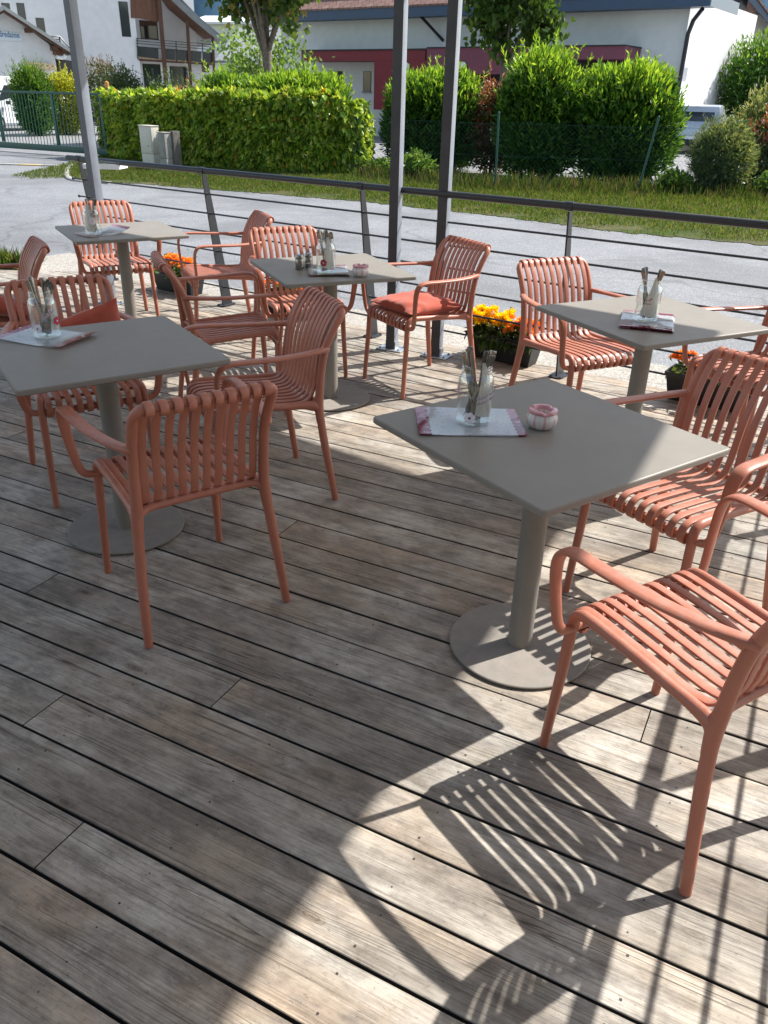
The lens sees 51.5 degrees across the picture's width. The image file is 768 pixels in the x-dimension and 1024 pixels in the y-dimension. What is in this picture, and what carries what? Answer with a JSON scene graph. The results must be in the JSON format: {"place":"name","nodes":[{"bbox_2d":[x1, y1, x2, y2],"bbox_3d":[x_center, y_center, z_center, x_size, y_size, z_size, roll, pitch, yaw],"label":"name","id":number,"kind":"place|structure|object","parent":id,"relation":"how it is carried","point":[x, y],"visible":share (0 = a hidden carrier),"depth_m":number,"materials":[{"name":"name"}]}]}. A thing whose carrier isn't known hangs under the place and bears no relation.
{"place":"outdoors","nodes":[
{"label":"outdoors","id":0,"kind":"place"},
{"bbox_2d":[0,0,226,122],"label":"house","id":1,"kind":"structure","parent":0,"point":[157,36],"depth_m":40.90,"materials":[{"name":"paint"}]},
{"bbox_2d":[118,1,130,36],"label":"window","id":2,"kind":"structure","parent":1,"relation":"in","point":[123,6],"depth_m":40.31,"materials":[{"name":"grey glass"}]},
{"bbox_2d":[139,20,158,39],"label":"window","id":3,"kind":"structure","parent":1,"relation":"in","point":[148,29],"depth_m":42.70,"materials":[{"name":"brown wood"}]},
{"bbox_2d":[142,64,161,87],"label":"window","id":4,"kind":"structure","parent":1,"relation":"in","point":[156,67],"depth_m":42.24,"materials":[{"name":"black glass"}]},
{"bbox_2d":[169,66,187,88],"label":"window","id":5,"kind":"structure","parent":1,"relation":"in","point":[174,69],"depth_m":42.80,"materials":[{"name":"grey glass"}]},
{"bbox_2d":[197,16,279,68],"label":"house","id":6,"kind":"structure","parent":0,"point":[214,23],"depth_m":81.72,"materials":[{"name":"white paint"}]},
{"bbox_2d":[0,126,755,179],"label":"parking","id":7,"kind":"structure","parent":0,"point":[681,159],"depth_m":28.12,"materials":[{"name":"asphalt"}]},
{"bbox_2d":[1,54,59,135],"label":"cypress shrub","id":8,"kind":"object","parent":7,"relation":"on","point":[28,77],"visible":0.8,"depth_m":29.91,"materials":[{"name":"green plant"}]},
{"bbox_2d":[0,76,64,128],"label":"parked van","id":9,"kind":"object","parent":7,"relation":"on","point":[3,84],"visible":0.04,"depth_m":32.99,"materials":[{"name":"white paint"}]},
{"bbox_2d":[0,5,79,125],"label":"gabled house","id":10,"kind":"structure","parent":7,"relation":"on","point":[42,45],"depth_m":36.99,"materials":[{"name":"paint"}]},
{"bbox_2d":[0,31,21,40],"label":"wall sign","id":11,"kind":"object","parent":10,"relation":"attached to","point":[7,36],"visible":1,"depth_m":36.47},
{"bbox_2d":[47,61,80,134],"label":"golden shrub","id":12,"kind":"object","parent":7,"relation":"on","point":[62,83],"visible":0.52,"depth_m":31.29,"materials":[{"name":"yellow plant"}]},
{"bbox_2d":[84,54,120,133],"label":"garden shrub","id":13,"kind":"object","parent":7,"relation":"on","point":[96,79],"visible":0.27,"depth_m":31.48,"materials":[{"name":"green plant"}]},
{"bbox_2d":[100,56,145,90],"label":"garden shrub","id":14,"kind":"object","parent":7,"relation":"on","point":[119,80],"visible":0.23,"depth_m":26.26,"materials":[{"name":"green plant"}]},
{"bbox_2d":[145,65,190,89],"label":"garden shrub","id":15,"kind":"object","parent":7,"relation":"on","point":[155,84],"visible":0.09,"depth_m":24.22,"materials":[{"name":"green plant"}]},
{"bbox_2d":[190,55,249,109],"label":"laurel shrub","id":16,"kind":"object","parent":7,"relation":"on","point":[219,77],"visible":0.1,"depth_m":22.86,"materials":[{"name":"green plant"}]},
{"bbox_2d":[215,28,281,81],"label":"outbuilding","id":17,"kind":"structure","parent":7,"relation":"on","point":[221,55],"depth_m":46.27,"materials":[{"name":"grey metal"}]},
{"bbox_2d":[205,0,320,72],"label":"maple tree","id":18,"kind":"object","parent":7,"relation":"on","point":[261,15],"visible":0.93,"depth_m":26.76,"materials":[{"name":"green plant"}]},
{"bbox_2d":[196,22,334,78],"bbox_3d":[-4.811,-17.874,32.979,5.571,4.346,3.533,1,28,0],"label":"young tree","id":19,"kind":"object","parent":7,"relation":"on","point":[248,64],"visible":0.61,"depth_m":32.46,"materials":[{"name":"plant"}]},
{"bbox_2d":[237,58,354,135],"bbox_3d":[-2.491,-11.667,23.161,3.685,2.782,2.313,1,28,0],"label":"laurel hedge","id":20,"kind":"object","parent":7,"relation":"on","point":[270,81],"visible":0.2,"depth_m":22.37,"materials":[{"name":"green plant"}]},
{"bbox_2d":[378,55,490,172],"bbox_3d":[1.259,-9.755,19.679,2.848,2.814,2.481,1,28,0],"label":"laurel shrub","id":21,"kind":"object","parent":7,"relation":"on","point":[424,97],"visible":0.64,"depth_m":19.00,"materials":[{"name":"green plant"}]},
{"bbox_2d":[463,59,509,174],"bbox_3d":[2.619,-9.428,19.165,1.469,2.607,1.349,1,28,0],"label":"photinia shrub","id":22,"kind":"object","parent":7,"relation":"on","point":[485,107],"visible":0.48,"depth_m":19.03,"materials":[{"name":"green plant"}]},
{"bbox_2d":[462,0,575,159],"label":"maple tree","id":23,"kind":"object","parent":7,"relation":"on","point":[490,19],"visible":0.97,"depth_m":21.17,"materials":[{"name":"green plant"}]},
{"bbox_2d":[281,0,757,150],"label":"pale house","id":24,"kind":"structure","parent":7,"relation":"on","point":[692,41],"depth_m":31.83,"materials":[{"name":"white paint"}]},
{"bbox_2d":[361,71,371,92],"bbox_3d":[-0.770,-19.526,36.142,0.546,0.860,0.200,19,33,30],"label":"window","id":25,"kind":"structure","parent":24,"relation":"in","point":[366,74],"depth_m":36.13,"materials":[{"name":"glass"}]},
{"bbox_2d":[672,104,729,147],"bbox_3d":[12.274,-14.921,30.947,2.210,1.650,4.540,13,30,21],"label":"parked car","id":26,"kind":"object","parent":7,"relation":"on","point":[697,118],"visible":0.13,"depth_m":29.16,"materials":[{"name":"silver metal"}]},
{"bbox_2d":[715,26,767,124],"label":"laurel shrub","id":27,"kind":"object","parent":7,"relation":"on","point":[743,77],"visible":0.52,"depth_m":32.31,"materials":[{"name":"green plant"}]},
{"bbox_2d":[0,270,767,1023],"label":"deck","id":28,"kind":"structure","parent":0,"point":[340,786],"depth_m":2.10,"materials":[{"name":"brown wood"}]},
{"bbox_2d":[0,235,62,399],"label":"armchair","id":29,"kind":"object","parent":28,"relation":"on","point":[34,247],"visible":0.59,"depth_m":4.32,"materials":[{"name":"plastic"}]},
{"bbox_2d":[0,294,28,317],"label":"cushion","id":30,"kind":"object","parent":29,"relation":"on","point":[3,310],"visible":0.33,"depth_m":4.25,"materials":[{"name":"fabric"}]},
{"bbox_2d":[0,274,162,507],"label":"armchair","id":31,"kind":"object","parent":28,"relation":"on","point":[43,413],"visible":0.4,"depth_m":3.41,"materials":[{"name":"plastic"}]},
{"bbox_2d":[59,298,120,326],"bbox_3d":[-1.292,-0.739,3.433,0.380,0.300,0.093,-28,60,-17],"label":"cushion","id":32,"kind":"object","parent":31,"relation":"on","point":[108,311],"visible":0.14,"depth_m":3.35,"materials":[{"name":"fabric"}]},
{"bbox_2d":[63,0,123,304],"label":"steel post","id":33,"kind":"object","parent":28,"relation":"on","point":[81,84],"visible":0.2,"depth_m":5.87,"materials":[{"name":"metal"}]},
{"bbox_2d":[0,316,230,554],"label":"cafe table","id":34,"kind":"object","parent":28,"relation":"on","point":[106,357],"visible":0.81,"depth_m":2.89,"materials":[{"name":"grey metal"}]},
{"bbox_2d":[0,323,96,346],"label":"menu sheet","id":35,"kind":"object","parent":34,"relation":"on","point":[24,335],"visible":0.87,"depth_m":2.95,"materials":[{"name":"paper"}]},
{"bbox_2d":[27,294,60,338],"bbox_3d":[-1.246,-0.727,2.914,0.101,0.170,0.101,1,28,0],"label":"glass jar","id":36,"kind":"object","parent":35,"relation":"on","point":[37,328],"visible":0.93,"depth_m":2.90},
{"bbox_2d":[28,276,43,316],"bbox_3d":[-1.261,-0.758,2.911,0.020,0.205,0.005,-23,28,-28],"label":"knife","id":37,"kind":"object","parent":36,"relation":"in","point":[31,281],"visible":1,"depth_m":2.89,"materials":[{"name":"metal"}]},
{"bbox_2d":[25,281,51,333],"bbox_3d":[-1.260,-0.744,2.899,0.036,0.196,0.011,-25,26,-21],"label":"spoon","id":38,"kind":"object","parent":36,"relation":"in","point":[45,324],"visible":0.94,"depth_m":2.91,"materials":[{"name":"metal"}]},
{"bbox_2d":[42,281,53,332],"bbox_3d":[-1.234,-0.747,2.904,0.036,0.196,0.011,12,27,-19],"label":"spoon","id":39,"kind":"object","parent":36,"relation":"in","point":[49,285],"visible":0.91,"depth_m":2.88,"materials":[{"name":"metal"}]},
{"bbox_2d":[47,287,59,329],"bbox_3d":[-1.209,-0.739,2.911,0.019,0.165,0.070,-1,28,-5],"label":"paper napkin","id":40,"kind":"object","parent":36,"relation":"in","point":[54,326],"visible":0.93,"depth_m":2.90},
{"bbox_2d":[69,200,161,315],"bbox_3d":[-2.005,-1.841,5.910,0.617,0.827,0.619,-13,31,-25],"label":"armchair","id":41,"kind":"object","parent":28,"relation":"on","point":[139,269],"visible":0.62,"depth_m":5.91,"materials":[{"name":"plastic"}]},
{"bbox_2d":[55,221,189,317],"bbox_3d":[-1.743,-1.528,5.415,0.706,0.740,0.706,-14,31,-27],"label":"cafe table","id":42,"kind":"object","parent":28,"relation":"on","point":[146,231],"visible":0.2,"depth_m":5.28,"materials":[{"name":"grey metal"}]},
{"bbox_2d":[72,224,129,236],"bbox_3d":[-1.811,-1.804,5.099,0.210,0.038,0.297,25,36,37],"label":"menu sheet","id":43,"kind":"object","parent":42,"relation":"on","point":[113,229],"visible":0.96,"depth_m":5.12,"materials":[{"name":"paper"}]},
{"bbox_2d":[82,206,101,234],"bbox_3d":[-1.840,-1.837,5.007,0.100,0.170,0.103,1,28,0],"label":"glass jar","id":44,"kind":"object","parent":43,"relation":"on","point":[92,221],"visible":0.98,"depth_m":4.98,"materials":[{"name":"clear glass"}]},
{"bbox_2d":[85,204,95,232],"bbox_3d":[-1.850,-1.833,4.971,0.070,0.165,0.019,8,28,13],"label":"paper napkin","id":45,"kind":"object","parent":44,"relation":"in","point":[89,226],"visible":1,"depth_m":4.97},
{"bbox_2d":[55,377,289,648],"bbox_3d":[-0.653,-0.081,2.612,0.617,0.827,0.619,-16,32,-30],"label":"armchair","id":46,"kind":"object","parent":28,"relation":"on","point":[137,497],"visible":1,"depth_m":2.43,"materials":[{"name":"plastic"}]},
{"bbox_2d":[154,269,203,295],"bbox_3d":[-1.794,-2.015,6.952,0.505,0.172,0.192,19,32,30],"label":"planter box","id":47,"kind":"object","parent":28,"relation":"on","point":[162,282],"visible":0.19,"depth_m":6.93,"materials":[{"name":"black plastic"}]},
{"bbox_2d":[149,247,197,278],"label":"marigold plant","id":48,"kind":"object","parent":47,"relation":"in","point":[176,267],"visible":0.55,"depth_m":6.80,"materials":[{"name":"orange plant"}]},
{"bbox_2d":[150,250,285,414],"bbox_3d":[-0.880,-0.953,4.268,0.619,0.827,0.617,-9,29,-19],"label":"armchair","id":49,"kind":"object","parent":28,"relation":"on","point":[209,336],"visible":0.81,"depth_m":4.17,"materials":[{"name":"plastic"}]},
{"bbox_2d":[177,210,273,339],"bbox_3d":[-1.101,-1.666,5.618,0.619,0.827,0.617,-10,30,-21],"label":"armchair","id":50,"kind":"object","parent":28,"relation":"on","point":[257,218],"visible":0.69,"depth_m":5.60,"materials":[{"name":"plastic"}]},
{"bbox_2d":[184,286,347,518],"bbox_3d":[-0.502,-0.486,3.393,0.619,0.827,0.617,-12,30,-23],"label":"armchair","id":51,"kind":"object","parent":28,"relation":"on","point":[306,361],"visible":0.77,"depth_m":3.34,"materials":[{"name":"plastic"}]},
{"bbox_2d":[248,225,356,376],"bbox_3d":[-0.544,-1.305,4.955,0.617,0.827,0.619,-10,30,-20],"label":"armchair","id":52,"kind":"object","parent":28,"relation":"on","point":[273,231],"visible":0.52,"depth_m":4.95,"materials":[{"name":"plastic"}]},
{"bbox_2d":[249,253,416,411],"bbox_3d":[-0.298,-0.988,4.452,0.706,0.740,0.706,-10,30,-21],"label":"cafe table","id":53,"kind":"object","parent":28,"relation":"on","point":[287,275],"visible":0.59,"depth_m":4.36,"materials":[{"name":"grey metal"}]},
{"bbox_2d":[308,265,349,274],"bbox_3d":[-0.294,-1.273,4.186,0.212,0.011,0.298,-2,28,-6],"label":"menu sheet","id":54,"kind":"object","parent":53,"relation":"on","point":[341,269],"visible":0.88,"depth_m":4.17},
{"bbox_2d":[316,239,335,273],"bbox_3d":[-0.297,-1.312,4.075,0.100,0.170,0.100,1,28,0],"label":"glass jar","id":55,"kind":"object","parent":54,"relation":"on","point":[335,255],"visible":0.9,"depth_m":4.08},
{"bbox_2d":[320,237,333,269],"bbox_3d":[-0.285,-1.307,4.040,0.077,0.165,0.022,-10,30,-22],"label":"paper napkin","id":56,"kind":"object","parent":55,"relation":"in","point":[327,262],"visible":1,"depth_m":4.04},
{"bbox_2d":[352,263,368,276],"bbox_3d":[-0.119,-1.238,4.077,0.089,0.058,0.089,9,29,14],"label":"ceramic ashtray","id":57,"kind":"object","parent":53,"relation":"on","point":[359,270],"visible":1,"depth_m":4.05,"materials":[{"name":"ceramic"}]},
{"bbox_2d":[376,0,407,352],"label":"steel post","id":58,"kind":"object","parent":28,"relation":"on","point":[399,62],"visible":0.86,"depth_m":4.94,"materials":[{"name":"metal"}]},
{"bbox_2d":[65,155,767,378],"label":"railing","id":59,"kind":"object","parent":28,"relation":"on","point":[569,206],"visible":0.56,"depth_m":5.14,"materials":[{"name":"paint"}]},
{"bbox_2d":[361,235,490,398],"bbox_3d":[0.255,-1.180,4.755,0.619,0.827,0.617,-15,32,-28],"label":"armchair","id":60,"kind":"object","parent":28,"relation":"on","point":[453,314],"visible":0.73,"depth_m":4.67,"materials":[{"name":"plastic"}]},
{"bbox_2d":[370,290,462,315],"bbox_3d":[0.195,-1.233,4.684,0.400,0.114,0.400,-18,33,-32],"label":"cushion","id":61,"kind":"object","parent":60,"relation":"on","point":[428,303],"visible":0.91,"depth_m":4.59,"materials":[{"name":"fabric"}]},
{"bbox_2d":[420,0,462,359],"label":"steel post","id":62,"kind":"object","parent":28,"relation":"on","point":[453,32],"visible":0.82,"depth_m":4.78,"materials":[{"name":"metal"}]},
{"bbox_2d":[465,327,544,367],"bbox_3d":[0.807,-1.108,5.343,0.505,0.172,0.192,19,32,30],"label":"planter box","id":63,"kind":"object","parent":28,"relation":"on","point":[527,359],"visible":0.46,"depth_m":5.27,"materials":[{"name":"black plastic"}]},
{"bbox_2d":[463,303,515,343],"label":"marigold plant","id":64,"kind":"object","parent":63,"relation":"in","point":[490,328],"visible":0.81,"depth_m":5.28,"materials":[{"name":"yellow plant"}]},
{"bbox_2d":[473,333,531,354],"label":"hanging leaves","id":65,"kind":"object","parent":63,"relation":"hanging from","point":[482,344],"visible":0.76,"depth_m":5.25,"materials":[{"name":"green plant"}]},
{"bbox_2d":[499,307,545,346],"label":"marigold plant","id":66,"kind":"object","parent":63,"relation":"in","point":[513,328],"visible":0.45,"depth_m":5.20,"materials":[{"name":"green plant"}]},
{"bbox_2d":[373,378,729,688],"bbox_3d":[0.446,0.102,2.405,0.706,0.740,0.706,-17,33,-31],"label":"cafe table","id":67,"kind":"object","parent":28,"relation":"on","point":[586,449],"visible":0.9,"depth_m":2.25,"materials":[{"name":"grey metal"}]},
{"bbox_2d":[415,407,526,435],"bbox_3d":[0.243,-0.260,2.280,0.298,0.007,0.212,0,28,-2],"label":"placemat","id":68,"kind":"object","parent":67,"relation":"on","point":[446,421],"visible":0.89,"depth_m":2.26,"materials":[{"name":"paper"}]},
{"bbox_2d":[456,365,493,426],"bbox_3d":[0.256,-0.333,2.232,0.101,0.170,0.101,1,28,0],"label":"glass jar","id":69,"kind":"object","parent":68,"relation":"on","point":[469,418],"visible":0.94,"depth_m":2.21,"materials":[{"name":"glass"}]},
{"bbox_2d":[461,352,475,395],"bbox_3d":[0.245,-0.353,2.223,0.020,0.205,0.005,-22,32,-5],"label":"knife","id":70,"kind":"object","parent":69,"relation":"in","point":[465,360],"visible":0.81,"depth_m":2.20,"materials":[{"name":"metal"}]},
{"bbox_2d":[467,346,480,418],"bbox_3d":[0.254,-0.362,2.232,0.020,0.205,0.006,-8,11,3],"label":"knife","id":71,"kind":"object","parent":69,"relation":"in","point":[472,365],"visible":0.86,"depth_m":2.22,"materials":[{"name":"metal"}]},
{"bbox_2d":[470,351,488,420],"bbox_3d":[0.268,-0.353,2.228,0.036,0.196,0.012,5,14,-17],"label":"spoon","id":72,"kind":"object","parent":69,"relation":"in","point":[484,360],"visible":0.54,"depth_m":2.22,"materials":[{"name":"metal"}]},
{"bbox_2d":[474,363,491,417],"bbox_3d":[0.283,-0.332,2.204,0.020,0.165,0.069,25,36,38],"label":"paper napkin","id":73,"kind":"object","parent":69,"relation":"in","point":[482,410],"visible":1,"depth_m":2.19,"materials":[{"name":"paper"}]},
{"bbox_2d":[526,404,557,430],"bbox_3d":[0.447,-0.266,2.249,0.089,0.058,0.089,-10,30,-20],"label":"ceramic ashtray","id":74,"kind":"object","parent":67,"relation":"on","point":[542,417],"visible":1,"depth_m":2.22,"materials":[{"name":"ceramic"}]},
{"bbox_2d":[508,256,634,390],"bbox_3d":[0.989,-0.858,4.175,0.617,0.827,0.619,-11,30,-22],"label":"armchair","id":75,"kind":"object","parent":28,"relation":"on","point":[589,344],"visible":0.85,"depth_m":4.17,"materials":[{"name":"plastic"}]},
{"bbox_2d":[536,294,767,490],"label":"cafe table","id":76,"kind":"object","parent":28,"relation":"on","point":[693,324],"visible":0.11,"depth_m":3.43,"materials":[{"name":"grey metal"}]},
{"bbox_2d":[619,309,674,332],"bbox_3d":[1.113,-0.807,3.360,0.218,0.013,0.303,10,29,16],"label":"menu sheet","id":77,"kind":"object","parent":76,"relation":"on","point":[664,323],"visible":0.83,"depth_m":3.32,"materials":[{"name":"paper"}]},
{"bbox_2d":[633,278,662,322],"bbox_3d":[1.097,-0.880,3.301,0.100,0.170,0.100,1,28,0],"label":"glass jar","id":78,"kind":"object","parent":77,"relation":"on","point":[635,307],"visible":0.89,"depth_m":3.31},
{"bbox_2d":[640,278,658,318],"bbox_3d":[1.095,-0.874,3.263,0.069,0.165,0.022,1,28,0],"label":"paper napkin","id":79,"kind":"object","parent":78,"relation":"in","point":[649,308],"visible":1,"depth_m":3.27,"materials":[{"name":"paper"}]},
{"bbox_2d":[539,493,767,896],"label":"armchair","id":80,"kind":"object","parent":28,"relation":"on","point":[746,681],"visible":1,"depth_m":1.82,"materials":[{"name":"plastic"}]},
{"bbox_2d":[562,346,767,635],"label":"armchair","id":81,"kind":"object","parent":28,"relation":"on","point":[737,478],"visible":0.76,"depth_m":2.63,"materials":[{"name":"plastic"}]},
{"bbox_2d":[664,363,755,411],"bbox_3d":[1.902,-0.713,4.640,0.505,0.172,0.192,19,32,30],"label":"planter box","id":82,"kind":"object","parent":28,"relation":"on","point":[677,383],"visible":0.32,"depth_m":4.62,"materials":[{"name":"black plastic"}]},
{"bbox_2d":[665,349,745,389],"bbox_3d":[1.897,-0.837,4.593,0.503,0.231,0.411,19,32,30],"label":"marigold plant","id":83,"kind":"object","parent":82,"relation":"in","point":[678,357],"visible":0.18,"depth_m":4.60,"materials":[{"name":"orange plant"}]},
{"bbox_2d":[672,305,767,468],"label":"armchair","id":84,"kind":"object","parent":28,"relation":"on","point":[761,340],"visible":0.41,"depth_m":3.95,"materials":[{"name":"plastic"}]},
{"bbox_2d":[0,148,767,385],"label":"road","id":85,"kind":"structure","parent":0,"point":[36,207],"depth_m":10.45,"materials":[{"name":"asphalt"}]},
{"bbox_2d":[0,90,108,154],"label":"sliding gate","id":86,"kind":"structure","parent":85,"relation":"on","point":[58,147],"depth_m":22.07,"materials":[{"name":"metal"}]},
{"bbox_2d":[36,253,767,410],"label":"gravel strip","id":87,"kind":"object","parent":85,"relation":"on","point":[64,262],"visible":0.25,"depth_m":6.42,"materials":[{"name":"gravel"}]},
{"bbox_2d":[0,243,45,269],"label":"flower planter","id":88,"kind":"object","parent":87,"relation":"on","point":[9,258],"visible":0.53,"depth_m":8.15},
{"bbox_2d":[11,154,767,244],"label":"verge","id":89,"kind":"structure","parent":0,"point":[616,227],"depth_m":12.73,"materials":[{"name":"plant"}]},
{"bbox_2d":[137,125,160,168],"bbox_3d":[-5.564,-8.681,18.939,0.480,0.945,0.250,21,34,33],"label":"meter cabinet","id":90,"kind":"object","parent":89,"relation":"on","point":[149,143],"visible":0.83,"depth_m":18.79,"materials":[{"name":"beige plastic"}]},
{"bbox_2d":[156,132,173,170],"bbox_3d":[-5.042,-8.311,18.375,0.270,0.835,0.230,21,34,33],"label":"meter cabinet","id":91,"kind":"object","parent":89,"relation":"on","point":[165,147],"visible":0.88,"depth_m":18.26,"materials":[{"name":"grey metal"}]},
{"bbox_2d":[169,131,181,165],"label":"concrete block","id":92,"kind":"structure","parent":89,"relation":"on","point":[176,147],"depth_m":18.36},
{"bbox_2d":[90,83,375,173],"bbox_3d":[-4.182,-9.497,19.710,8.643,2.046,2.408,15,31,24],"label":"leafy hedge","id":93,"kind":"object","parent":89,"relation":"on","point":[294,128],"visible":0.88,"depth_m":18.38,"materials":[{"name":"green plant"}]},
{"bbox_2d":[490,28,593,179],"bbox_3d":[3.616,-9.283,18.329,2.370,3.275,2.318,1,28,0],"label":"laurel shrub","id":94,"kind":"object","parent":89,"relation":"on","point":[544,87],"visible":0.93,"depth_m":17.80,"materials":[{"name":"green plant"}]},
{"bbox_2d":[352,174,743,186],"bbox_3d":[4.599,-7.538,18.193,11.267,0.001,3.024,2,28,1],"label":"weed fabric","id":95,"kind":"object","parent":89,"relation":"on","point":[542,178],"depth_m":18.81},
{"bbox_2d":[363,156,389,172],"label":"plant","id":96,"kind":"object","parent":95,"relation":"on","point":[382,161],"visible":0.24,"depth_m":18.27,"materials":[{"name":"green plant"}]},
{"bbox_2d":[403,146,439,176],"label":"plant","id":97,"kind":"object","parent":95,"relation":"on","point":[413,160],"visible":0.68,"depth_m":17.50,"materials":[{"name":"green plant"}]},
{"bbox_2d":[731,77,767,177],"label":"oleander shrub","id":98,"kind":"object","parent":95,"relation":"on","point":[760,99],"visible":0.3,"depth_m":18.05,"materials":[{"name":"green plant"}]},
{"bbox_2d":[351,112,767,194],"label":"wire fence","id":99,"kind":"object","parent":89,"relation":"on","point":[645,160],"visible":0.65,"depth_m":15.96,"materials":[{"name":"metal"}]},
{"bbox_2d":[352,161,767,202],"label":"tall grass","id":100,"kind":"structure","parent":89,"relation":"on","point":[557,184],"depth_m":16.28,"materials":[{"name":"plant"}]},
{"bbox_2d":[567,49,691,182],"bbox_3d":[5.465,-8.865,18.038,2.649,2.940,2.574,1,28,0],"label":"laurel shrub","id":101,"kind":"object","parent":89,"relation":"on","point":[638,95],"visible":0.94,"depth_m":17.40,"materials":[{"name":"green plant"}]},
{"bbox_2d":[655,165,694,192],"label":"plant","id":102,"kind":"object","parent":89,"relation":"on","point":[674,177],"visible":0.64,"depth_m":16.07,"materials":[{"name":"green plant"}]},
{"bbox_2d":[685,104,763,190],"bbox_3d":[6.918,-7.378,16.261,1.502,1.787,1.468,22,34,33],"label":"willow shrub","id":103,"kind":"object","parent":89,"relation":"on","point":[702,159],"visible":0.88,"depth_m":16.01,"materials":[{"name":"green plant"}]},
{"bbox_2d":[744,103,767,185],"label":"photinia shrub","id":104,"kind":"object","parent":89,"relation":"on","point":[763,140],"visible":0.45,"depth_m":16.72,"materials":[{"name":"green plant"}]},
{"bbox_2d":[752,170,767,192],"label":"plant","id":105,"kind":"object","parent":89,"relation":"on","point":[765,179],"visible":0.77,"depth_m":16.09,"materials":[{"name":"green plant"}]},
{"bbox_2d":[193,0,767,16],"bbox_3d":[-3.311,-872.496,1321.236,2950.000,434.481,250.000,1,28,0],"label":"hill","id":106,"kind":"structure","parent":0,"point":[200,9],"depth_m":1282.55,"materials":[{"name":"plant"}]},
{"bbox_2d":[733,0,767,85],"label":"dark gabled house","id":107,"kind":"structure","parent":0,"point":[758,8],"depth_m":35.63,"materials":[{"name":"paint"}]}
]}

